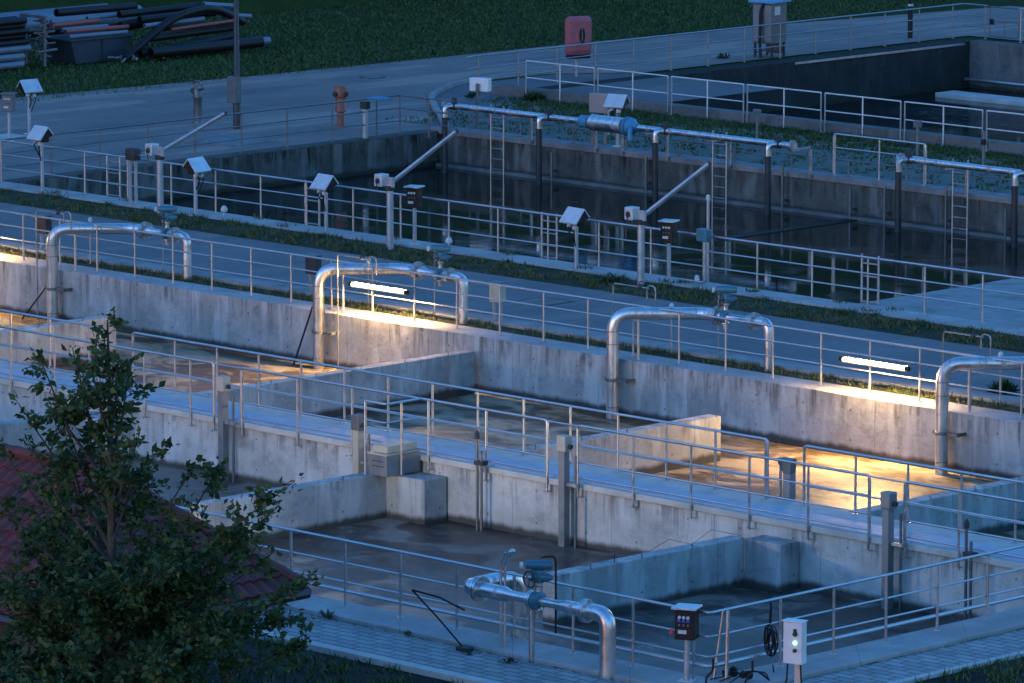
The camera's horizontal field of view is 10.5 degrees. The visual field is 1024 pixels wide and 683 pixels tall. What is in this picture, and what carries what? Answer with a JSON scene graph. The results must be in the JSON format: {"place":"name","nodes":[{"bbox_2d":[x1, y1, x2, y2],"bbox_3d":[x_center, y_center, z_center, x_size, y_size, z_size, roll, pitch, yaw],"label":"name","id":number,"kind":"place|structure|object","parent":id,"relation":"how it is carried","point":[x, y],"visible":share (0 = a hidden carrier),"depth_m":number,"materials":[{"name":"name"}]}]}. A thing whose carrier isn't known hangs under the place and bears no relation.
{"place":"outdoors","nodes":[
{"label":"outdoors","id":0,"kind":"place"},
{"bbox_2d":[0,0,400,35],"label":"hill","id":1,"kind":"structure","parent":0,"point":[258,6],"depth_m":188.44,"materials":[{"name":"green plant"}]},
{"bbox_2d":[173,133,277,146],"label":"yard slab","id":2,"kind":"structure","parent":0,"point":[211,138],"depth_m":154.40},
{"bbox_2d":[0,0,964,102],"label":"grass","id":3,"kind":"structure","parent":0,"point":[419,54],"depth_m":183.66,"materials":[{"name":"plant"}]},
{"bbox_2d":[19,13,57,66],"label":"pipe trestle","id":4,"kind":"object","parent":3,"relation":"on","point":[44,22],"visible":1,"depth_m":173.11,"materials":[{"name":"metal"}]},
{"bbox_2d":[41,31,134,63],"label":"skip","id":5,"kind":"object","parent":3,"relation":"on","point":[88,50],"visible":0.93,"depth_m":174.38,"materials":[{"name":"grey metal"}]},
{"bbox_2d":[60,24,108,31],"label":"loose pipe","id":6,"kind":"object","parent":5,"relation":"on","point":[63,29],"visible":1,"depth_m":174.76,"materials":[{"name":"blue plastic"}]},
{"bbox_2d":[46,18,99,28],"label":"loose pipe","id":7,"kind":"object","parent":6,"relation":"on","point":[77,22],"visible":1,"depth_m":174.91,"materials":[{"name":"orange plastic"}]},
{"bbox_2d":[86,13,116,18],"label":"loose pipe","id":8,"kind":"object","parent":7,"relation":"on","point":[111,15],"visible":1,"depth_m":175.83,"materials":[{"name":"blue plastic"}]},
{"bbox_2d":[54,2,137,16],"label":"loose pipe","id":9,"kind":"object","parent":8,"relation":"on","point":[82,10],"visible":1,"depth_m":175.74,"materials":[{"name":"black plastic"}]},
{"bbox_2d":[147,36,263,58],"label":"loose pipe","id":10,"kind":"object","parent":3,"relation":"on","point":[199,47],"visible":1,"depth_m":176.04,"materials":[{"name":"black plastic"}]},
{"bbox_2d":[0,6,1023,179],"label":"access road","id":11,"kind":"structure","parent":0,"point":[75,111],"depth_m":165.94,"materials":[{"name":"asphalt"}]},
{"bbox_2d":[16,79,42,134],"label":"hooded sensor","id":12,"kind":"object","parent":11,"relation":"on","point":[29,88],"visible":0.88,"depth_m":155.83,"materials":[{"name":"metal"}]},
{"bbox_2d":[227,0,240,128],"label":"street lamp","id":13,"kind":"object","parent":11,"relation":"on","point":[234,89],"visible":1,"depth_m":156.92,"materials":[{"name":"metal"}]},
{"bbox_2d":[332,85,348,126],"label":"hydrant","id":14,"kind":"object","parent":11,"relation":"on","point":[340,93],"visible":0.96,"depth_m":157.50,"materials":[{"name":"metal"}]},
{"bbox_2d":[428,69,639,125],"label":"kerb","id":15,"kind":"structure","parent":11,"relation":"on","point":[434,94],"depth_m":169.80,"materials":[{"name":"concrete"}]},
{"bbox_2d":[748,0,790,58],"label":"control cabinet","id":16,"kind":"object","parent":11,"relation":"on","point":[769,11],"visible":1,"depth_m":175.58,"materials":[{"name":"metal"}]},
{"bbox_2d":[0,202,1023,397],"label":"service road","id":17,"kind":"structure","parent":0,"point":[980,380],"depth_m":125.11,"materials":[{"name":"concrete"}]},
{"bbox_2d":[0,312,1023,542],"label":"basin water","id":18,"kind":"structure","parent":0,"point":[739,463],"depth_m":116.31,"materials":[{"name":"liquid"}]},
{"bbox_2d":[0,315,115,367],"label":"concrete baffle wall","id":19,"kind":"structure","parent":18,"relation":"in","point":[28,340],"depth_m":124.17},
{"bbox_2d":[192,350,474,417],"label":"concrete baffle wall","id":20,"kind":"structure","parent":18,"relation":"in","point":[456,368],"depth_m":118.44,"materials":[{"name":"concrete"}]},
{"bbox_2d":[507,414,720,474],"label":"concrete baffle wall","id":21,"kind":"structure","parent":18,"relation":"in","point":[655,448],"depth_m":111.08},
{"bbox_2d":[778,457,796,501],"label":"penstock column","id":22,"kind":"structure","parent":18,"relation":"in","point":[788,470],"depth_m":101.81,"materials":[{"name":"metal"}]},
{"bbox_2d":[849,476,1023,535],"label":"concrete baffle wall","id":23,"kind":"structure","parent":18,"relation":"in","point":[986,505],"depth_m":104.48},
{"bbox_2d":[0,0,1023,681],"bbox_3d":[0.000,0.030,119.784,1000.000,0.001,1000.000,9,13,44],"label":"ground","id":24,"kind":"structure","parent":0,"point":[460,36],"depth_m":183.29,"materials":[{"name":"green plant"}]},
{"bbox_2d":[17,5,141,32],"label":"pipe","id":25,"kind":"object","parent":24,"relation":"on","point":[31,24],"visible":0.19,"depth_m":182.49,"materials":[{"name":"blue plastic"}]},
{"bbox_2d":[122,5,245,61],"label":"bent pipe","id":26,"kind":"object","parent":24,"relation":"on","point":[147,38],"visible":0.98,"depth_m":175.81,"materials":[{"name":"black plastic"}]},
{"bbox_2d":[141,24,233,41],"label":"loose pipe","id":27,"kind":"object","parent":26,"relation":"on","point":[195,32],"visible":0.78,"depth_m":176.84,"materials":[{"name":"black plastic"}]},
{"bbox_2d":[152,22,233,30],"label":"loose pipe","id":28,"kind":"object","parent":27,"relation":"on","point":[172,26],"visible":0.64,"depth_m":176.98,"materials":[{"name":"black plastic"}]},
{"bbox_2d":[137,6,230,24],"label":"loose pipe","id":29,"kind":"object","parent":28,"relation":"on","point":[151,18],"visible":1,"depth_m":176.40,"materials":[{"name":"black plastic"}]},
{"bbox_2d":[116,2,200,17],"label":"loose pipe","id":30,"kind":"object","parent":29,"relation":"on","point":[149,10],"visible":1,"depth_m":176.64,"materials":[{"name":"black plastic"}]},
{"bbox_2d":[0,129,437,201],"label":"basin wall","id":31,"kind":"structure","parent":24,"relation":"on","point":[362,156],"depth_m":152.29,"materials":[{"name":"black concrete"}]},
{"bbox_2d":[2,94,454,180],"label":"railing","id":32,"kind":"object","parent":31,"relation":"on","point":[287,120],"visible":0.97,"depth_m":151.66,"materials":[{"name":"metal"}]},
{"bbox_2d":[184,636,454,682],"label":"grass","id":33,"kind":"structure","parent":24,"relation":"on","point":[418,678],"depth_m":87.31,"materials":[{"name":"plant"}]},
{"bbox_2d":[0,443,311,682],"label":"tiled shed","id":34,"kind":"structure","parent":33,"relation":"on","point":[249,586],"depth_m":81.14,"materials":[{"name":"tile"}]},
{"bbox_2d":[0,307,324,682],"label":"broadleaf tree","id":35,"kind":"object","parent":33,"relation":"on","point":[128,619],"visible":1,"depth_m":72.29,"materials":[{"name":"green plant"}]},
{"bbox_2d":[186,632,1023,682],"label":"gravel weeds","id":36,"kind":"object","parent":33,"relation":"on","point":[341,670],"visible":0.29,"depth_m":87.35,"materials":[{"name":"green plant"}]},
{"bbox_2d":[189,623,502,682],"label":"kerb","id":37,"kind":"structure","parent":24,"relation":"on","point":[411,667],"depth_m":87.81,"materials":[{"name":"concrete"}]},
{"bbox_2d":[0,253,1023,480],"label":"basin wall","id":38,"kind":"structure","parent":24,"relation":"on","point":[791,411],"depth_m":119.02,"materials":[{"name":"concrete"}]},
{"bbox_2d":[0,210,1023,417],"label":"railing","id":39,"kind":"object","parent":38,"relation":"on","point":[414,301],"visible":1,"depth_m":120.01,"materials":[{"name":"metal"}]},
{"bbox_2d":[0,360,1023,619],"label":"concrete walkway","id":40,"kind":"structure","parent":24,"relation":"on","point":[524,502],"depth_m":103.53,"materials":[{"name":"concrete"}]},
{"bbox_2d":[0,309,100,370],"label":"railing","id":41,"kind":"object","parent":40,"relation":"on","point":[43,317],"visible":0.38,"depth_m":115.91,"materials":[{"name":"metal"}]},
{"bbox_2d":[0,325,215,430],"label":"railing","id":42,"kind":"object","parent":40,"relation":"attached to","point":[190,393],"visible":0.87,"depth_m":111.81,"materials":[{"name":"metal"}]},
{"bbox_2d":[239,367,550,491],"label":"railing","id":43,"kind":"object","parent":40,"relation":"attached to","point":[428,435],"visible":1,"depth_m":106.42,"materials":[{"name":"metal"}]},
{"bbox_2d":[132,332,768,498],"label":"railing","id":44,"kind":"object","parent":40,"relation":"on","point":[766,466],"visible":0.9,"depth_m":107.08,"materials":[{"name":"metal"}]},
{"bbox_2d":[576,425,871,551],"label":"railing","id":45,"kind":"object","parent":40,"relation":"attached to","point":[808,484],"visible":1,"depth_m":100.46,"materials":[{"name":"metal"}]},
{"bbox_2d":[800,445,1023,542],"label":"railing","id":46,"kind":"object","parent":40,"relation":"on","point":[908,468],"visible":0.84,"depth_m":99.36,"materials":[{"name":"metal"}]},
{"bbox_2d":[902,481,1023,567],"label":"railing","id":47,"kind":"object","parent":40,"relation":"attached to","point":[905,521],"visible":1,"depth_m":96.80,"materials":[{"name":"metal"}]},
{"bbox_2d":[0,188,1023,352],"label":"grass strip","id":48,"kind":"object","parent":24,"relation":"on","point":[926,333],"depth_m":129.51,"materials":[{"name":"plant"}]},
{"bbox_2d":[145,111,227,215],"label":"crane davit","id":49,"kind":"object","parent":48,"relation":"on","point":[155,150],"visible":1,"depth_m":139.20,"materials":[{"name":"metal"}]},
{"bbox_2d":[374,129,458,249],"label":"crane davit","id":50,"kind":"object","parent":48,"relation":"on","point":[386,181],"visible":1,"depth_m":133.38,"materials":[{"name":"metal"}]},
{"bbox_2d":[0,187,1023,349],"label":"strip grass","id":51,"kind":"structure","parent":48,"relation":"on","point":[140,217],"depth_m":130.28,"materials":[{"name":"plant"}]},
{"bbox_2d":[624,161,710,285],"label":"crane davit","id":52,"kind":"object","parent":48,"relation":"on","point":[637,214],"visible":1,"depth_m":127.56,"materials":[{"name":"metal"}]},
{"bbox_2d":[0,240,1023,407],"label":"kerb","id":53,"kind":"structure","parent":24,"relation":"on","point":[652,344],"depth_m":121.10,"materials":[{"name":"concrete"}]},
{"bbox_2d":[46,206,191,322],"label":"feed pipe","id":54,"kind":"object","parent":53,"relation":"on","point":[57,232],"visible":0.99,"depth_m":129.80,"materials":[{"name":"silver metal"}]},
{"bbox_2d":[0,181,1023,335],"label":"basin wall","id":55,"kind":"structure","parent":24,"relation":"on","point":[794,298],"depth_m":131.24,"materials":[{"name":"concrete"}]},
{"bbox_2d":[26,125,53,190],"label":"hooded sensor","id":56,"kind":"object","parent":55,"relation":"on","point":[39,135],"visible":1,"depth_m":143.45,"materials":[{"name":"metal"}]},
{"bbox_2d":[125,148,146,203],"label":"stem valve","id":57,"kind":"object","parent":55,"relation":"on","point":[133,154],"visible":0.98,"depth_m":141.11,"materials":[{"name":"metal"}]},
{"bbox_2d":[182,156,210,215],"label":"hooded sensor","id":58,"kind":"object","parent":55,"relation":"on","point":[195,167],"visible":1,"depth_m":139.18,"materials":[{"name":"metal"}]},
{"bbox_2d":[309,173,338,231],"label":"hooded sensor","id":59,"kind":"object","parent":55,"relation":"on","point":[324,184],"visible":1,"depth_m":135.92,"materials":[{"name":"metal"}]},
{"bbox_2d":[403,184,424,244],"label":"switch box","id":60,"kind":"object","parent":55,"relation":"on","point":[414,197],"visible":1,"depth_m":133.87,"materials":[{"name":"metal"}]},
{"bbox_2d":[0,139,1023,322],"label":"railing","id":61,"kind":"object","parent":55,"relation":"on","point":[651,243],"visible":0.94,"depth_m":131.37,"materials":[{"name":"metal"}]},
{"bbox_2d":[559,206,589,267],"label":"hooded sensor","id":62,"kind":"object","parent":55,"relation":"on","point":[574,218],"visible":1,"depth_m":129.91,"materials":[{"name":"metal"}]},
{"bbox_2d":[658,219,679,281],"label":"switch box","id":63,"kind":"object","parent":55,"relation":"on","point":[668,234],"visible":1,"depth_m":127.90,"materials":[{"name":"metal"}]},
{"bbox_2d":[0,245,1023,413],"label":"grass strip","id":64,"kind":"object","parent":24,"relation":"on","point":[579,341],"depth_m":120.22,"materials":[{"name":"plant"}]},
{"bbox_2d":[312,245,468,369],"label":"feed pipe","id":65,"kind":"object","parent":64,"relation":"on","point":[322,275],"visible":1,"depth_m":123.42,"materials":[{"name":"silver metal"}]},
{"bbox_2d":[604,286,772,418],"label":"feed pipe","id":66,"kind":"object","parent":64,"relation":"on","point":[612,379],"visible":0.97,"depth_m":117.08,"materials":[{"name":"silver metal"}]},
{"bbox_2d":[933,356,1023,474],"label":"feed pipe","id":67,"kind":"object","parent":64,"relation":"on","point":[946,370],"visible":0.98,"depth_m":110.78,"materials":[{"name":"silver metal"}]},
{"bbox_2d":[427,72,780,126],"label":"planting bed","id":68,"kind":"object","parent":24,"relation":"on","point":[688,86],"visible":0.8,"depth_m":167.09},
{"bbox_2d":[565,16,591,75],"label":"lifebuoy cabinet","id":69,"kind":"object","parent":68,"relation":"on","point":[578,29],"visible":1,"depth_m":170.09,"materials":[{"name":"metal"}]},
{"bbox_2d":[270,594,1023,682],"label":"basin wall","id":70,"kind":"structure","parent":24,"relation":"on","point":[879,650],"depth_m":89.19,"materials":[{"name":"concrete"}]},
{"bbox_2d":[176,505,1023,678],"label":"railing","id":71,"kind":"object","parent":70,"relation":"on","point":[632,650],"visible":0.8,"depth_m":89.43,"materials":[{"name":"metal"}]},
{"bbox_2d":[669,603,702,681],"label":"switch box","id":72,"kind":"object","parent":70,"relation":"on","point":[686,622],"visible":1,"depth_m":86.26,"materials":[{"name":"metal"}]},
{"bbox_2d":[713,610,729,681],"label":"gate hinge posts","id":73,"kind":"object","parent":70,"relation":"on","point":[726,642],"visible":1,"depth_m":86.40,"materials":[{"name":"metal"}]},
{"bbox_2d":[763,602,777,671],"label":"cable coil","id":74,"kind":"object","parent":70,"relation":"on","point":[766,638],"visible":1,"depth_m":87.02,"materials":[{"name":"black plastic"}]},
{"bbox_2d":[430,126,1023,241],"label":"basin wall","id":75,"kind":"structure","parent":24,"relation":"on","point":[821,193],"depth_m":148.67,"materials":[{"name":"black concrete"}]},
{"bbox_2d":[603,93,629,146],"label":"hooded sensor","id":76,"kind":"object","parent":75,"relation":"on","point":[618,103],"visible":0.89,"depth_m":152.20,"materials":[{"name":"metal"}]},
{"bbox_2d":[467,115,1023,190],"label":"railing","id":77,"kind":"object","parent":75,"relation":"on","point":[734,147],"visible":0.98,"depth_m":148.99,"materials":[{"name":"metal"}]},
{"bbox_2d":[832,133,926,185],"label":"railing","id":78,"kind":"object","parent":75,"relation":"on","point":[879,152],"visible":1,"depth_m":145.31,"materials":[{"name":"metal"}]},
{"bbox_2d":[535,39,972,112],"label":"basin wall","id":79,"kind":"structure","parent":24,"relation":"on","point":[907,69],"depth_m":176.36,"materials":[{"name":"concrete"}]},
{"bbox_2d":[466,3,987,91],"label":"railing","id":80,"kind":"object","parent":79,"relation":"on","point":[744,38],"visible":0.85,"depth_m":173.79,"materials":[{"name":"metal"}]},
{"bbox_2d":[491,84,1023,154],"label":"basin wall","id":81,"kind":"structure","parent":24,"relation":"on","point":[800,123],"depth_m":157.63,"materials":[{"name":"concrete"}]},
{"bbox_2d":[527,101,1023,160],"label":"grass verge","id":82,"kind":"object","parent":24,"relation":"on","point":[864,139],"depth_m":155.97,"materials":[{"name":"plant"}]},
{"bbox_2d":[859,278,1023,326],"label":"concrete deck","id":83,"kind":"structure","parent":24,"relation":"on","point":[973,312],"depth_m":125.13,"materials":[{"name":"concrete"}]},
{"bbox_2d":[887,650,1023,682],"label":"kerb","id":84,"kind":"structure","parent":24,"relation":"on","point":[934,674],"depth_m":87.42,"materials":[{"name":"concrete"}]},
{"bbox_2d":[915,657,1023,682],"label":"grass","id":85,"kind":"structure","parent":24,"relation":"on","point":[977,678],"depth_m":87.03,"materials":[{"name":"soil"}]},
{"bbox_2d":[969,40,1023,92],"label":"basin wall","id":86,"kind":"structure","parent":24,"relation":"on","point":[996,60],"depth_m":179.86,"materials":[{"name":"grey concrete"}]},
{"bbox_2d":[95,460,962,677],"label":"basin water","id":87,"kind":"structure","parent":0,"point":[464,543],"depth_m":99.45,"materials":[{"name":"liquid"}]},
{"bbox_2d":[0,411,128,461],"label":"concrete baffle wall","id":88,"kind":"structure","parent":87,"relation":"in","point":[12,432],"depth_m":112.01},
{"bbox_2d":[216,375,235,481],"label":"penstock column","id":89,"kind":"structure","parent":87,"relation":"in","point":[223,386],"depth_m":109.91,"materials":[{"name":"metal"}]},
{"bbox_2d":[190,471,446,540],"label":"concrete baffle wall","id":90,"kind":"structure","parent":87,"relation":"in","point":[418,497],"depth_m":105.54,"materials":[{"name":"concrete"}]},
{"bbox_2d":[362,398,419,475],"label":"railing","id":91,"kind":"object","parent":90,"relation":"on","point":[401,402],"visible":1,"depth_m":105.81,"materials":[{"name":"metal"}]},
{"bbox_2d":[367,439,421,476],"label":"valve box","id":92,"kind":"object","parent":90,"relation":"on","point":[384,459],"visible":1,"depth_m":105.90,"materials":[{"name":"metal"}]},
{"bbox_2d":[351,413,369,473],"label":"penstock column","id":93,"kind":"structure","parent":87,"relation":"in","point":[357,424],"depth_m":107.13,"materials":[{"name":"metal"}]},
{"bbox_2d":[474,430,487,530],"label":"stem rod","id":94,"kind":"object","parent":87,"relation":"in","point":[481,462],"visible":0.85,"depth_m":104.94,"materials":[{"name":"metal"}]},
{"bbox_2d":[557,434,577,547],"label":"penstock column","id":95,"kind":"structure","parent":87,"relation":"in","point":[564,445],"depth_m":103.33,"materials":[{"name":"metal"}]},
{"bbox_2d":[543,535,798,624],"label":"concrete baffle wall","id":96,"kind":"structure","parent":87,"relation":"in","point":[770,563],"depth_m":98.79,"materials":[{"name":"concrete"}]},
{"bbox_2d":[881,490,902,610],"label":"penstock column","id":97,"kind":"structure","parent":87,"relation":"in","point":[889,503],"depth_m":97.72,"materials":[{"name":"metal"}]},
{"bbox_2d":[962,519,977,619],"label":"stem rod","id":98,"kind":"object","parent":87,"relation":"in","point":[966,552],"visible":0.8,"depth_m":96.48,"materials":[{"name":"metal"}]},
{"bbox_2d":[150,166,1023,302],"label":"basin water","id":99,"kind":"structure","parent":0,"point":[951,250],"depth_m":143.29,"materials":[{"name":"liquid"}]},
{"bbox_2d":[441,97,811,214],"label":"aeration pipe","id":100,"kind":"object","parent":99,"relation":"in","point":[629,127],"visible":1,"depth_m":150.19,"materials":[{"name":"silver metal"}]},
{"bbox_2d":[715,219,856,239],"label":"submerged beam","id":101,"kind":"structure","parent":99,"relation":"in","point":[791,228],"depth_m":143.84,"materials":[{"name":"metal"}]},
{"bbox_2d":[895,150,1023,247],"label":"aeration pipe","id":102,"kind":"object","parent":99,"relation":"in","point":[908,158],"visible":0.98,"depth_m":141.99,"materials":[{"name":"silver metal"}]},
{"bbox_2d":[253,607,1023,682],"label":"paved path","id":103,"kind":"structure","parent":0,"point":[403,648],"depth_m":88.43,"materials":[{"name":"concrete"}]},
{"bbox_2d":[463,555,615,680],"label":"inlet pipe","id":104,"kind":"object","parent":103,"relation":"on","point":[482,588],"visible":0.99,"depth_m":87.78,"materials":[{"name":"silver metal"}]},
{"bbox_2d":[782,618,807,682],"bbox_3d":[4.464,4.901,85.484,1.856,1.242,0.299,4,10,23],"label":"control box","id":105,"kind":"object","parent":103,"relation":"on","point":[794,639],"visible":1,"depth_m":85.40,"materials":[{"name":"metal"}]},
{"bbox_2d":[385,93,1023,194],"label":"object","id":106,"kind":"structure","parent":0,"point":[771,130],"depth_m":155.23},
{"bbox_2d":[462,112,1023,195],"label":"cobble strip","id":107,"kind":"object","parent":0,"point":[756,156],"depth_m":151.36,"materials":[{"name":"stone"}]},
{"bbox_2d":[589,93,614,144],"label":"post box","id":108,"kind":"object","parent":107,"relation":"on","point":[596,102],"visible":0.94,"depth_m":152.94,"materials":[{"name":"metal"}]},
{"bbox_2d":[763,87,1023,142],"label":"basin water","id":109,"kind":"structure","parent":0,"point":[959,116],"depth_m":173.38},
{"bbox_2d":[935,90,1023,105],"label":"channel beam","id":110,"kind":"structure","parent":109,"relation":"in","point":[987,98],"depth_m":176.99,"materials":[{"name":"concrete"}]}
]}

